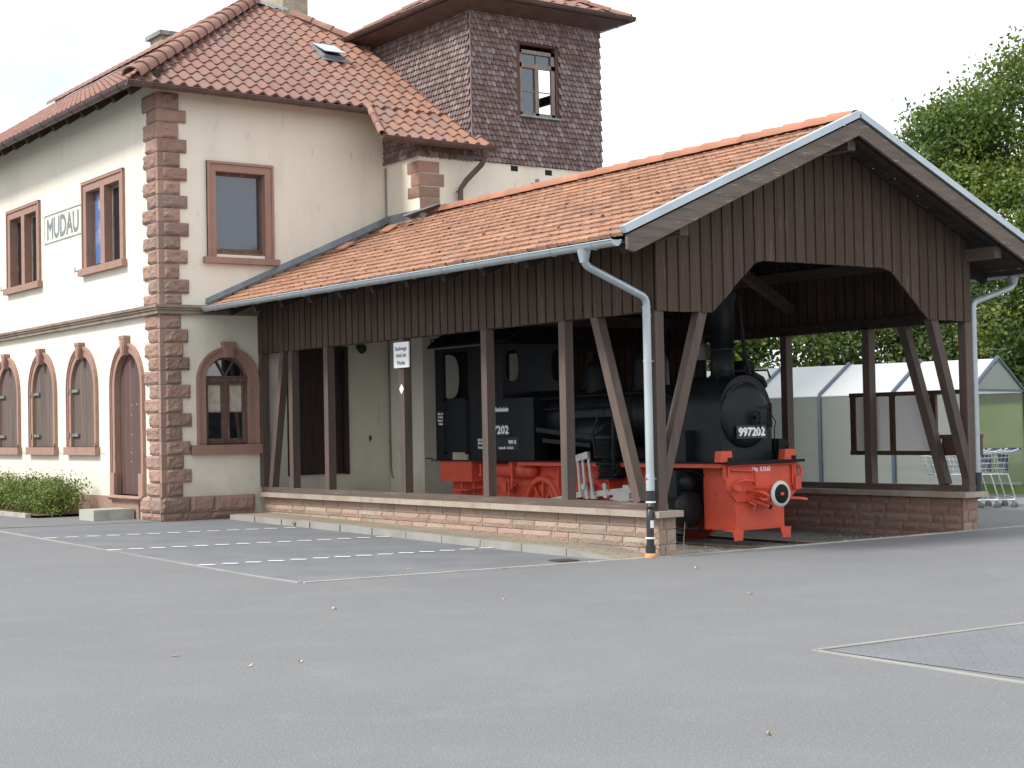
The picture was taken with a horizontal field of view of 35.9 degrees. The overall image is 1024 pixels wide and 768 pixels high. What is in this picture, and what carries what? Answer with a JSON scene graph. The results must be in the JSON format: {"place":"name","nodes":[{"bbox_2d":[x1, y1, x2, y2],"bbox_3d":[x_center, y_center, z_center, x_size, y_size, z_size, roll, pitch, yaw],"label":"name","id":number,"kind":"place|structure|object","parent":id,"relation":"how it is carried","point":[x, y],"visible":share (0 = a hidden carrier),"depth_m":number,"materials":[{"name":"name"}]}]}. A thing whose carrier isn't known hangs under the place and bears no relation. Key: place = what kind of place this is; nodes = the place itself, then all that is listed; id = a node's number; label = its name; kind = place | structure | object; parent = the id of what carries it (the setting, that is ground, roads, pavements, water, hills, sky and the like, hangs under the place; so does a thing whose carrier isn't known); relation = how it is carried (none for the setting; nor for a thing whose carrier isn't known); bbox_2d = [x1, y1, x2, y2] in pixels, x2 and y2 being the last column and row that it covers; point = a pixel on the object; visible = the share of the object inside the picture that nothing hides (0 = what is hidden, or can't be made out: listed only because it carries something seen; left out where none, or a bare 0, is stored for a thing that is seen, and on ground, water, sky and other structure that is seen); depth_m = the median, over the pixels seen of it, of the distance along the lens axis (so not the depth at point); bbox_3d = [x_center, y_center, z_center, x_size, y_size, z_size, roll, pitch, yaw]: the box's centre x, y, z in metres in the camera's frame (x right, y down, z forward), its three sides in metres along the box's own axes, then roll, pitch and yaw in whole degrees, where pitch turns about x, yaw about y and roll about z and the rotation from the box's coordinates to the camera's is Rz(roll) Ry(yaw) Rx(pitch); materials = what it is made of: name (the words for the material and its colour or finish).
{"place":"outdoors","nodes":[
{"label":"outdoors","id":0,"kind":"place"},
{"bbox_2d":[0,506,78,515],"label":"soil","id":1,"kind":"structure","parent":0,"point":[39,514],"depth_m":29.52,"materials":[{"name":"brown soil"}]},
{"bbox_2d":[0,467,25,508],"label":"shrub","id":2,"kind":"object","parent":1,"relation":"on","point":[2,479],"visible":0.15,"depth_m":31.43,"materials":[{"name":"green plant"}]},
{"bbox_2d":[0,464,45,510],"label":"shrub","id":3,"kind":"object","parent":1,"relation":"on","point":[6,487],"visible":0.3,"depth_m":30.45,"materials":[{"name":"green plant"}]},
{"bbox_2d":[0,467,76,512],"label":"shrub","id":4,"kind":"object","parent":1,"relation":"on","point":[19,503],"visible":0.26,"depth_m":29.79,"materials":[{"name":"green plant"}]},
{"bbox_2d":[15,469,92,516],"bbox_3d":[-8.395,2.090,29.143,1.324,1.041,1.728,0,-2,-35],"label":"shrub","id":5,"kind":"object","parent":1,"relation":"on","point":[52,504],"visible":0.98,"depth_m":28.89,"materials":[{"name":"green plant"}]},
{"bbox_2d":[0,494,1023,767],"bbox_3d":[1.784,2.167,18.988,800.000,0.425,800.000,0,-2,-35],"label":"ground","id":6,"kind":"structure","parent":0,"point":[126,660],"depth_m":10.77,"materials":[{"name":"grey asphalt"}]},
{"bbox_2d":[0,511,30,517],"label":"kerb","id":7,"kind":"structure","parent":6,"relation":"on","point":[15,514],"depth_m":29.19,"materials":[{"name":"concrete"}]},
{"bbox_2d":[79,507,133,520],"bbox_3d":[-7.085,2.313,27.633,0.730,0.260,0.700,0,-2,-35],"label":"door step","id":8,"kind":"object","parent":6,"relation":"on","point":[106,514],"depth_m":27.38,"materials":[{"name":"concrete"}]},
{"bbox_2d":[0,531,301,582],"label":"kerb strip","id":9,"kind":"object","parent":6,"relation":"on","point":[158,559],"visible":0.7,"depth_m":19.56,"materials":[{"name":"grey concrete"}]},
{"bbox_2d":[0,519,603,581],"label":"parking area","id":10,"kind":"object","parent":6,"relation":"on","point":[385,558],"visible":0.98,"depth_m":20.82,"materials":[{"name":"grey asphalt"}]},
{"bbox_2d":[12,522,146,527],"bbox_3d":[-7.205,2.341,26.019,2.644,0.043,0.067,-1,-2,-23],"label":"parking marking","id":11,"kind":"object","parent":10,"relation":"on","point":[71,525],"visible":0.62,"depth_m":25.96,"materials":[{"name":"paint"}]},
{"bbox_2d":[108,527,453,564],"bbox_3d":[-3.589,2.207,21.984,4.032,0.077,6.112,0,-2,-35],"label":"parking marking","id":12,"kind":"object","parent":10,"relation":"on","point":[269,542],"visible":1,"depth_m":21.60,"materials":[{"name":"white paint"}]},
{"bbox_2d":[550,558,578,561],"bbox_3d":[0.609,2.081,18.685,0.293,0.010,0.304,0,-2,-27],"label":"drain grate","id":13,"kind":"object","parent":10,"relation":"on","point":[563,560],"visible":1,"depth_m":18.67,"materials":[{"name":"metal"}]},
{"bbox_2d":[0,0,636,521],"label":"station building","id":14,"kind":"structure","parent":6,"relation":"on","point":[192,168],"depth_m":28.84,"materials":[{"name":"paint"}]},
{"bbox_2d":[0,354,21,454],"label":"window","id":15,"kind":"structure","parent":14,"relation":"in","point":[10,391],"depth_m":33.32,"materials":[{"name":"wood"}]},
{"bbox_2d":[0,200,42,295],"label":"window","id":16,"kind":"structure","parent":14,"relation":"in","point":[23,228],"depth_m":32.50,"materials":[{"name":"stone"}]},
{"bbox_2d":[26,349,58,454],"bbox_3d":[-9.284,0.350,31.440,0.300,2.110,1.962,0,-2,-35],"label":"window","id":17,"kind":"structure","parent":14,"relation":"in","point":[42,382],"depth_m":31.64,"materials":[{"name":"wood"}]},
{"bbox_2d":[44,204,80,245],"bbox_3d":[-8.722,-3.080,30.676,0.005,0.582,2.070,0,-2,-35],"label":"station name sign","id":18,"kind":"object","parent":14,"relation":"attached to","point":[69,225],"visible":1,"depth_m":30.71,"materials":[{"name":"white metal"}]},
{"bbox_2d":[63,342,99,454],"bbox_3d":[-8.007,0.275,29.638,0.300,2.110,1.962,0,-2,-35],"label":"window","id":19,"kind":"structure","parent":14,"relation":"in","point":[81,385],"depth_m":29.82,"materials":[{"name":"wood"}]},
{"bbox_2d":[74,167,126,276],"bbox_3d":[-7.516,-2.927,29.011,0.260,1.757,2.462,0,-2,-35],"label":"window","id":20,"kind":"structure","parent":14,"relation":"in","point":[103,232],"depth_m":28.86,"materials":[{"name":"stone"}]},
{"bbox_2d":[108,335,146,501],"bbox_3d":[-6.780,0.600,27.928,0.276,2.907,1.540,0,-2,-35],"label":"door","id":21,"kind":"structure","parent":14,"relation":"in","point":[127,415],"depth_m":28.14,"materials":[{"name":"wood"}]},
{"bbox_2d":[191,342,262,454],"bbox_3d":[-4.967,0.245,27.410,1.330,1.947,0.262,0,-2,-35],"label":"window","id":22,"kind":"structure","parent":14,"relation":"in","point":[227,378],"depth_m":27.49,"materials":[{"name":"stone"}]},
{"bbox_2d":[203,160,280,265],"bbox_3d":[-4.772,-2.979,27.701,1.430,1.778,0.260,0,-2,-35],"label":"window","id":23,"kind":"structure","parent":14,"relation":"in","point":[239,196],"depth_m":27.80,"materials":[{"name":"stone"}]},
{"bbox_2d":[287,347,349,476],"bbox_3d":[-3.518,0.483,28.478,1.240,2.320,0.150,0,-2,-35],"label":"door","id":24,"kind":"structure","parent":14,"relation":"in","point":[311,376],"depth_m":28.53,"materials":[{"name":"brown wood"}]},
{"bbox_2d":[519,49,561,120],"bbox_3d":[0.510,-5.688,30.080,0.955,1.300,0.150,0,-2,-35],"label":"window","id":25,"kind":"structure","parent":14,"relation":"in","point":[531,61],"depth_m":30.07,"materials":[{"name":"brown wood"}]},
{"bbox_2d":[230,514,617,559],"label":"kerb","id":26,"kind":"structure","parent":6,"relation":"on","point":[523,547],"depth_m":21.90,"materials":[{"name":"grey concrete"}]},
{"bbox_2d":[234,512,644,558],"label":"walkway","id":27,"kind":"structure","parent":6,"relation":"on","point":[615,552],"depth_m":21.62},
{"bbox_2d":[201,110,1023,556],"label":"train shed","id":28,"kind":"structure","parent":6,"relation":"on","point":[861,222],"depth_m":22.06,"materials":[{"name":"wood"}]},
{"bbox_2d":[393,341,409,367],"bbox_3d":[-1.665,-0.439,23.826,0.022,0.385,0.430,0,-2,-35],"label":"sign","id":29,"kind":"object","parent":28,"relation":"attached to","point":[401,354],"visible":1,"depth_m":23.81,"materials":[{"name":"white metal"}]},
{"bbox_2d":[849,389,958,454],"bbox_3d":[5.941,0.582,23.497,0.060,0.950,2.400,0,-2,-35],"label":"notice board","id":30,"kind":"object","parent":28,"relation":"attached to","point":[900,426],"visible":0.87,"depth_m":23.73,"materials":[{"name":"brown wood"}]},
{"bbox_2d":[940,434,983,454],"bbox_3d":[6.477,0.877,22.785,0.190,0.300,0.640,0,-2,-35],"label":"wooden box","id":31,"kind":"object","parent":28,"relation":"attached to","point":[948,445],"visible":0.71,"depth_m":22.85,"materials":[{"name":"brown wood"}]},
{"bbox_2d":[303,525,1023,582],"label":"kerb strip","id":32,"kind":"object","parent":6,"relation":"on","point":[646,557],"visible":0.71,"depth_m":18.76,"materials":[{"name":"concrete"}]},
{"bbox_2d":[706,338,792,370],"bbox_3d":[4.841,0.013,39.887,5.469,5.279,5.154,0,-2,-35],"label":"leafy tree","id":33,"kind":"object","parent":6,"relation":"on","point":[737,357],"visible":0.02,"depth_m":39.28,"materials":[{"name":"green plant"}]},
{"bbox_2d":[709,332,861,370],"bbox_3d":[7.078,-0.112,41.135,5.866,5.512,5.408,0,-2,-35],"label":"leafy tree","id":34,"kind":"object","parent":6,"relation":"on","point":[758,344],"visible":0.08,"depth_m":39.80,"materials":[{"name":"green plant"}]},
{"bbox_2d":[676,525,901,554],"bbox_3d":[1.123,2.322,24.995,5.630,0.102,10.630,0,-2,-35],"label":"gravel bed","id":35,"kind":"object","parent":6,"relation":"on","point":[806,535],"visible":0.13,"depth_m":23.05,"materials":[{"name":"grey gravel"}]},
{"bbox_2d":[674,533,819,548],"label":"railway track","id":36,"kind":"structure","parent":35,"relation":"on","point":[738,546],"depth_m":22.10,"materials":[{"name":"metal"}]},
{"bbox_2d":[425,291,807,540],"bbox_3d":[1.272,0.588,24.584,1.700,3.575,7.890,0,-2,-35],"label":"steam locomotive","id":37,"kind":"object","parent":36,"relation":"on","point":[735,469],"visible":0.79,"depth_m":23.37,"materials":[{"name":"paint"}]},
{"bbox_2d":[720,382,772,447],"bbox_3d":[3.287,0.426,21.861,0.948,0.910,0.170,0,-2,-35],"label":"smokebox door","id":38,"kind":"structure","parent":37,"relation":"in","point":[744,403],"depth_m":21.82,"materials":[{"name":"paint"}]},
{"bbox_2d":[707,355,1023,484],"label":"cart shelter","id":39,"kind":"object","parent":6,"relation":"on","point":[822,432],"visible":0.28,"depth_m":31.99,"materials":[{"name":"white"}]},
{"bbox_2d":[792,323,957,366],"bbox_3d":[9.248,-0.369,40.862,5.046,6.350,5.442,-1,-2,-2],"label":"leafy tree","id":40,"kind":"object","parent":6,"relation":"on","point":[879,343],"visible":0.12,"depth_m":39.36,"materials":[{"name":"green plant"}]},
{"bbox_2d":[810,622,1023,684],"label":"kerb strip","id":41,"kind":"object","parent":6,"relation":"on","point":[821,650],"visible":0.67,"depth_m":10.80,"materials":[{"name":"grey concrete"}]},
{"bbox_2d":[828,624,1023,677],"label":"parking area","id":42,"kind":"object","parent":6,"relation":"on","point":[999,650],"visible":1,"depth_m":10.87,"materials":[{"name":"grey asphalt"}]},
{"bbox_2d":[878,279,1023,403],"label":"leafy tree","id":43,"kind":"object","parent":6,"relation":"on","point":[985,350],"visible":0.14,"depth_m":38.88,"materials":[{"name":"green plant"}]},
{"bbox_2d":[920,448,986,507],"bbox_3d":[7.760,1.664,27.775,1.028,1.062,0.580,-1,-2,-2],"label":"shopping cart","id":44,"kind":"object","parent":6,"relation":"on","point":[980,504],"visible":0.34,"depth_m":27.57,"materials":[{"name":"silver metal"}]},
{"bbox_2d":[945,447,1003,507],"bbox_3d":[8.060,1.658,27.787,1.028,1.062,0.580,-1,-2,-2],"label":"shopping cart","id":45,"kind":"object","parent":6,"relation":"on","point":[986,460],"visible":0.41,"depth_m":27.63,"materials":[{"name":"silver metal"}]},
{"bbox_2d":[954,447,1020,507],"bbox_3d":[8.360,1.653,27.800,1.028,1.062,0.580,-1,-2,-2],"label":"shopping cart","id":46,"kind":"object","parent":6,"relation":"on","point":[1003,460],"visible":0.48,"depth_m":27.63,"materials":[{"name":"silver metal"}]},
{"bbox_2d":[953,268,1023,401],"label":"leafy tree","id":47,"kind":"object","parent":6,"relation":"on","point":[1020,346],"visible":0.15,"depth_m":39.88,"materials":[{"name":"green plant"}]},
{"bbox_2d":[979,399,1023,493],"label":"grass","id":48,"kind":"structure","parent":6,"relation":"on","point":[1000,424],"depth_m":35.28,"materials":[{"name":"green plant"}]},
{"bbox_2d":[886,25,1023,399],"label":"linden tree","id":49,"kind":"object","parent":48,"relation":"on","point":[961,136],"visible":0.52,"depth_m":42.54,"materials":[{"name":"green plant"}]},
{"bbox_2d":[0,0,1023,396],"label":"sky","id":50,"kind":"structure","parent":0,"point":[685,73],"materials":[{"name":"white"}]}
]}

